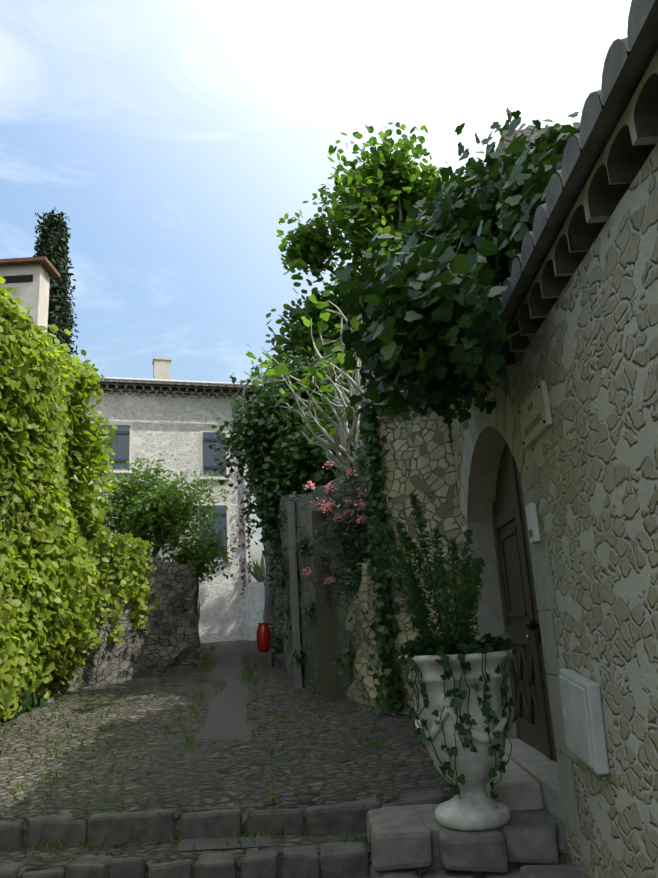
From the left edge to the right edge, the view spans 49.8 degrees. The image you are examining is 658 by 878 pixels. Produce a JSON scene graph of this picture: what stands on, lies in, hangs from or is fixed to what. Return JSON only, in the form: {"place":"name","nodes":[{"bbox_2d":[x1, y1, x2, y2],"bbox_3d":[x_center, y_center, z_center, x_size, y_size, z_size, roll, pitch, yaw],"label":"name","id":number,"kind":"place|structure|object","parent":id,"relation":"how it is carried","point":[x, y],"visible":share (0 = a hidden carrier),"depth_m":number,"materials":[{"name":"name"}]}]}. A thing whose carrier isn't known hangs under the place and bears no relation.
{"place":"outdoors","nodes":[
{"label":"outdoors","id":0,"kind":"place"},
{"bbox_2d":[33,208,78,362],"bbox_3d":[-14.448,-3.159,36.193,2.908,19.218,2.993,-3,-15,1],"label":"cypress tree","id":1,"kind":"object","parent":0,"point":[52,240],"visible":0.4,"depth_m":37.35,"materials":[{"name":"green plant"}]},
{"bbox_2d":[75,387,250,642],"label":"house walls","id":2,"kind":"structure","parent":0,"point":[168,425],"depth_m":17.90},
{"bbox_2d":[104,425,226,556],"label":"window shutters","id":3,"kind":"object","parent":2,"relation":"attached to","point":[121,442],"visible":0.56,"depth_m":17.75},
{"bbox_2d":[101,422,230,561],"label":"window frames","id":4,"kind":"structure","parent":2,"relation":"attached to","point":[122,471],"depth_m":17.82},
{"bbox_2d":[91,383,262,400],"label":"roof cornice","id":5,"kind":"structure","parent":2,"relation":"attached to","point":[169,388],"depth_m":18.25,"materials":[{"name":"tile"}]},
{"bbox_2d":[0,640,453,877],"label":"lane cobbles","id":6,"kind":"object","parent":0,"point":[224,772],"visible":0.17,"depth_m":5.46,"materials":[{"name":"grey stone"}]},
{"bbox_2d":[0,264,49,331],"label":"building wall","id":7,"kind":"structure","parent":6,"relation":"on","point":[34,294],"depth_m":10.68,"materials":[{"name":"white paint"}]},
{"bbox_2d":[0,274,32,283],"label":"window opening","id":8,"kind":"object","parent":7,"relation":"in","point":[18,278],"visible":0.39,"depth_m":10.69,"materials":[{"name":"black"}]},
{"bbox_2d":[0,256,59,278],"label":"roof","id":9,"kind":"structure","parent":7,"relation":"on","point":[48,266],"depth_m":10.70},
{"bbox_2d":[14,451,74,707],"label":"tall wall","id":10,"kind":"structure","parent":6,"relation":"on","point":[61,690],"depth_m":9.02,"materials":[{"name":"grey stone"}]},
{"bbox_2d":[0,384,78,721],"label":"ivy backing wall","id":11,"kind":"structure","parent":10,"relation":"attached to","point":[26,700],"depth_m":8.14,"materials":[{"name":"green plant"}]},
{"bbox_2d":[0,299,97,727],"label":"ivy creeper wall","id":12,"kind":"structure","parent":11,"relation":"attached to","point":[36,421],"depth_m":8.12,"materials":[{"name":"green plant"}]},
{"bbox_2d":[0,276,118,533],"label":"ivy creeper","id":13,"kind":"object","parent":11,"relation":"attached to","point":[94,456],"depth_m":9.70,"materials":[{"name":"green plant"}]},
{"bbox_2d":[65,538,197,692],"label":"wall","id":14,"kind":"structure","parent":6,"relation":"on","point":[165,640],"depth_m":10.31,"materials":[{"name":"grey stone"}]},
{"bbox_2d":[66,518,159,666],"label":"wall creeper strands","id":15,"kind":"object","parent":14,"relation":"attached to","point":[138,552],"depth_m":9.95},
{"bbox_2d":[100,375,263,639],"bbox_3d":[-4.882,1.504,20.420,4.942,8.914,6.600,1,-16,-17],"label":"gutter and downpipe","id":16,"kind":"object","parent":6,"relation":"on","point":[204,383],"visible":0.46,"depth_m":17.93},
{"bbox_2d":[97,380,256,389],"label":"genoise roof tiles","id":17,"kind":"object","parent":16,"relation":"attached to","point":[173,384],"visible":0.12,"depth_m":18.33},
{"bbox_2d":[152,357,171,382],"bbox_3d":[-4.696,-1.850,19.891,0.500,0.740,0.510,1,-16,-17],"label":"house chimney","id":18,"kind":"object","parent":17,"relation":"on","point":[161,368],"visible":0.82,"depth_m":19.70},
{"bbox_2d":[234,399,251,594],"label":"hanging vine","id":19,"kind":"object","parent":16,"relation":"attached to","point":[243,546],"visible":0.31,"depth_m":17.81,"materials":[{"name":"green plant"}]},
{"bbox_2d":[182,564,200,667],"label":"wall","id":20,"kind":"structure","parent":6,"relation":"on","point":[195,612],"depth_m":11.17,"materials":[{"name":"grey stone"}]},
{"bbox_2d":[87,454,236,584],"bbox_3d":[-2.934,1.542,12.037,2.845,2.550,2.125,-3,-15,1],"label":"bush","id":21,"kind":"object","parent":20,"relation":"on","point":[147,501],"depth_m":11.70,"materials":[{"name":"green plant"}]},
{"bbox_2d":[0,644,396,867],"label":"grass tufts","id":22,"kind":"object","parent":6,"relation":"on","point":[188,739],"visible":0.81,"depth_m":5.80,"materials":[{"name":"green plant"}]},
{"bbox_2d":[0,790,444,877],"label":"stone steps","id":23,"kind":"structure","parent":6,"relation":"on","point":[342,860],"depth_m":4.23,"materials":[{"name":"grey stone"}]},
{"bbox_2d":[247,582,264,640],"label":"white garden wall","id":24,"kind":"structure","parent":6,"relation":"on","point":[256,601],"depth_m":16.09,"materials":[{"name":"stone"}]},
{"bbox_2d":[243,555,264,581],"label":"agave plant","id":25,"kind":"object","parent":24,"relation":"on","point":[257,573],"visible":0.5,"depth_m":16.48,"materials":[{"name":"green plant"}]},
{"bbox_2d":[254,652,273,668],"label":"stone block","id":26,"kind":"structure","parent":6,"relation":"on","point":[264,659],"depth_m":10.30,"materials":[{"name":"grey stone"}]},
{"bbox_2d":[256,622,270,652],"bbox_3d":[-0.970,2.943,10.509,0.214,0.425,0.214,-3,-15,1],"label":"red vase","id":27,"kind":"object","parent":26,"relation":"on","point":[263,635],"visible":1,"depth_m":10.43,"materials":[{"name":"red ceramic"}]},
{"bbox_2d":[261,520,266,577],"bbox_3d":[-0.936,3.268,14.797,0.681,3.162,2.314,-3,-15,1],"label":"pipe","id":28,"kind":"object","parent":6,"relation":"on","point":[264,549],"depth_m":13.90,"materials":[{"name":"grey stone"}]},
{"bbox_2d":[263,520,276,659],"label":"garden wall","id":29,"kind":"structure","parent":6,"relation":"on","point":[268,612],"depth_m":12.48,"materials":[{"name":"grey stone"}]},
{"bbox_2d":[177,641,370,877],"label":"lane strip","id":30,"kind":"object","parent":6,"relation":"on","point":[226,718],"visible":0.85,"depth_m":6.97,"materials":[{"name":"concrete"}]},
{"bbox_2d":[272,494,307,685],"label":"garden wall","id":31,"kind":"structure","parent":6,"relation":"on","point":[285,659],"depth_m":9.77,"materials":[{"name":"grey stone"}]},
{"bbox_2d":[263,491,355,674],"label":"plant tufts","id":32,"kind":"object","parent":31,"relation":"attached to","point":[280,561],"visible":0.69,"depth_m":9.10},
{"bbox_2d":[287,501,302,688],"bbox_3d":[-0.409,2.234,8.717,0.100,2.950,0.100,-3,-15,1],"label":"post","id":33,"kind":"object","parent":6,"relation":"on","point":[295,610],"visible":0.58,"depth_m":8.76,"materials":[{"name":"grey stone"}]},
{"bbox_2d":[296,479,372,700],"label":"wall","id":34,"kind":"structure","parent":6,"relation":"on","point":[342,640],"depth_m":8.19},
{"bbox_2d":[300,458,369,584],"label":"pink flowers","id":35,"kind":"object","parent":34,"relation":"attached to","point":[336,517],"visible":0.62,"depth_m":7.87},
{"bbox_2d":[308,467,373,621],"bbox_3d":[0.249,1.129,7.964,1.530,1.781,0.892,-15,-19,37],"label":"flowering shrub","id":36,"kind":"object","parent":34,"relation":"attached to","point":[346,518],"depth_m":7.91,"materials":[{"name":"plant"}]},
{"bbox_2d":[345,563,400,714],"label":"stone wall","id":37,"kind":"structure","parent":6,"relation":"on","point":[362,689],"depth_m":7.24,"materials":[{"name":"stone"}]},
{"bbox_2d":[314,440,378,634],"bbox_3d":[0.406,1.058,7.911,1.154,2.192,1.388,-3,-15,1],"label":"bank shrub foliage","id":38,"kind":"object","parent":37,"relation":"on","point":[362,549],"visible":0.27,"depth_m":7.85,"materials":[{"name":"green plant"}]},
{"bbox_2d":[366,803,586,877],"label":"stone platform base","id":39,"kind":"object","parent":6,"relation":"on","point":[413,841],"visible":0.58,"depth_m":3.64,"materials":[{"name":"grey stone"}]},
{"bbox_2d":[399,649,515,830],"bbox_3d":[0.759,1.652,3.965,0.663,0.883,0.663,-3,-15,1],"label":"urn planter","id":40,"kind":"object","parent":39,"relation":"on","point":[473,808],"visible":0.77,"depth_m":3.79,"materials":[{"name":"stone"}]},
{"bbox_2d":[373,492,485,654],"bbox_3d":[0.629,0.830,4.171,0.681,0.931,0.856,-3,-15,1],"label":"potted shrub","id":41,"kind":"object","parent":40,"relation":"in","point":[438,584],"depth_m":3.98,"materials":[{"name":"green plant"}]},
{"bbox_2d":[398,633,516,655],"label":"potted plant foliage","id":42,"kind":"object","parent":40,"relation":"in","point":[504,642],"visible":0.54,"depth_m":3.91,"materials":[{"name":"green plant"}]},
{"bbox_2d":[398,642,517,808],"bbox_3d":[0.723,1.604,3.956,0.639,0.927,0.723,-3,-15,1],"label":"trailing ivy","id":43,"kind":"object","parent":40,"relation":"attached to","point":[460,695],"depth_m":3.76,"materials":[{"name":"green plant"}]},
{"bbox_2d":[486,738,568,846],"bbox_3d":[1.221,2.240,4.552,0.561,0.309,1.860,-3,-15,1],"label":"doorstep","id":44,"kind":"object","parent":39,"relation":"on","point":[530,780],"depth_m":4.08,"materials":[{"name":"grey stone"}]},
{"bbox_2d":[230,355,288,500],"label":"distant tree foliage","id":45,"kind":"object","parent":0,"point":[253,374],"depth_m":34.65,"materials":[{"name":"green plant"}]},
{"bbox_2d":[0,0,631,581],"label":"sky","id":46,"kind":"structure","parent":0,"point":[174,138],"materials":[{"name":"blue"}]},
{"bbox_2d":[354,444,375,544],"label":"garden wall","id":47,"kind":"structure","parent":0,"point":[357,451],"depth_m":8.48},
{"bbox_3d":[4.174,0.021,-0.224,5.580,3.680,7.880,-3,-15,1],"label":"building wall","id":48,"kind":"object","parent":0,"visible":0},
{"bbox_2d":[496,126,572,354],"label":"wall","id":49,"kind":"structure","parent":48,"relation":"on","point":[505,142],"depth_m":4.13,"materials":[{"name":"stone"}]},
{"bbox_3d":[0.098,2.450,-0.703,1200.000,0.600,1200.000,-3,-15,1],"label":"ground","id":50,"kind":"structure","parent":0,"visible":0},
{"bbox_2d":[311,511,336,698],"bbox_3d":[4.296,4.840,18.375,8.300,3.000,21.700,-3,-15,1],"label":"wooden post","id":51,"kind":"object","parent":50,"relation":"on","point":[325,629],"visible":0.09,"depth_m":8.01,"materials":[{"name":"brown wood"}]},
{"bbox_2d":[209,346,366,555],"bbox_3d":[-0.334,0.234,11.198,2.966,3.112,2.898,-3,-15,1],"label":"ivy","id":52,"kind":"object","parent":51,"relation":"on","point":[290,459],"visible":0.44,"depth_m":10.84,"materials":[{"name":"green plant"}]},
{"bbox_2d":[244,290,404,473],"bbox_3d":[0.462,-0.175,9.103,2.726,3.900,2.496,-15,-19,38],"label":"fig tree","id":53,"kind":"object","parent":51,"relation":"attached to","point":[342,450],"depth_m":9.17,"materials":[{"name":"grey plant"}]},
{"bbox_2d":[392,215,421,270],"bbox_3d":[4.730,-1.139,14.319,7.676,7.424,11.610,-3,-15,1],"label":"garden","id":54,"kind":"object","parent":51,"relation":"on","point":[419,222],"depth_m":12.78,"materials":[{"name":"green plant"}]},
{"bbox_2d":[265,122,447,396],"bbox_3d":[0.864,-1.971,15.804,4.437,9.627,4.264,-3,-15,1],"label":"garden tree","id":55,"kind":"object","parent":54,"relation":"attached to","point":[312,246],"depth_m":15.54,"materials":[{"name":"green plant"}]},
{"bbox_2d":[371,398,470,714],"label":"courtyard wall","id":56,"kind":"structure","parent":50,"relation":"on","point":[418,454],"depth_m":6.73,"materials":[{"name":"stone"}]},
{"bbox_2d":[358,401,409,711],"bbox_3d":[0.542,1.097,7.087,0.464,3.053,0.507,-3,-15,1],"label":"ivy","id":57,"kind":"object","parent":56,"relation":"attached to","point":[385,637],"visible":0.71,"depth_m":6.98,"materials":[{"name":"green plant"}]},
{"bbox_2d":[450,142,657,877],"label":"building wall","id":58,"kind":"structure","parent":50,"relation":"on","point":[590,355],"depth_m":2.82,"materials":[{"name":"stone"}]},
{"bbox_2d":[335,107,579,429],"bbox_3d":[1.251,-1.304,5.623,1.819,3.160,5.100,-6,-15,12],"label":"wall ivy","id":59,"kind":"object","parent":58,"relation":"attached to","point":[432,306],"visible":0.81,"depth_m":3.46,"materials":[{"name":"green plant"}]},
{"bbox_2d":[358,346,489,418],"bbox_3d":[0.914,-0.466,6.011,0.620,0.658,3.170,0,-15,-12],"label":"courtyard wall ivy curtain","id":60,"kind":"object","parent":59,"relation":"attached to","point":[375,410],"visible":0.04,"depth_m":7.30,"materials":[{"name":"green plant"}]},
{"bbox_2d":[515,352,521,362],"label":"building end wall","id":61,"kind":"structure","parent":58,"relation":"attached to","point":[517,355],"depth_m":4.07,"materials":[{"name":"stone"}]},
{"bbox_2d":[460,383,581,841],"bbox_3d":[1.280,0.990,4.869,0.229,2.770,2.610,-3,-15,1],"label":"door surround","id":62,"kind":"object","parent":58,"relation":"attached to","point":[492,440],"visible":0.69,"depth_m":5.00,"materials":[{"name":"grey stone"}]},
{"bbox_2d":[492,442,556,761],"bbox_3d":[1.382,1.007,4.877,0.042,2.210,1.900,-3,-15,1],"label":"double door","id":63,"kind":"structure","parent":62,"relation":"in","point":[532,711],"depth_m":5.19,"materials":[{"name":"brown wood"}]},
{"bbox_2d":[526,620,541,642],"bbox_3d":[1.352,1.269,4.678,0.095,0.145,0.150,-3,-15,1],"label":"door handle","id":64,"kind":"object","parent":63,"relation":"attached to","point":[531,625],"depth_m":4.67,"materials":[{"name":"black metal"}]},
{"bbox_2d":[525,503,539,543],"bbox_3d":[1.109,0.458,3.855,0.033,0.210,0.110,-3,-15,1],"label":"wall plaque","id":65,"kind":"object","parent":62,"relation":"attached to","point":[531,515],"visible":0.98,"depth_m":3.82,"materials":[{"name":"white paint"}]},
{"bbox_2d":[519,380,552,448],"bbox_3d":[1.075,-0.120,3.705,0.028,0.230,0.480,-3,-15,1],"label":"street name plaque","id":66,"kind":"object","parent":58,"relation":"attached to","point":[538,398],"visible":1,"depth_m":3.63,"materials":[{"name":"stone"}]},
{"bbox_2d":[524,412,541,436],"bbox_3d":[1.062,-0.074,3.692,0.002,0.038,0.342,-3,-15,1],"label":"sign lettering","id":67,"kind":"object","parent":66,"relation":"attached to","point":[537,421],"visible":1,"depth_m":3.65},
{"bbox_2d":[486,0,657,342],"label":"roof tiles","id":68,"kind":"object","parent":58,"relation":"on","point":[628,58],"visible":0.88,"depth_m":2.45,"materials":[{"name":"grey tile"}]},
{"bbox_2d":[501,49,657,364],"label":"roof eaves","id":69,"kind":"object","parent":58,"relation":"attached to","point":[630,146],"visible":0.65,"depth_m":2.62,"materials":[{"name":"tile"}]},
{"bbox_2d":[559,669,608,774],"bbox_3d":[1.128,1.252,3.177,0.076,0.403,0.434,-3,-15,1],"label":"electric meter box","id":70,"kind":"object","parent":58,"relation":"attached to","point":[583,721],"visible":1,"depth_m":3.05,"materials":[{"name":"plastic"}]}
]}

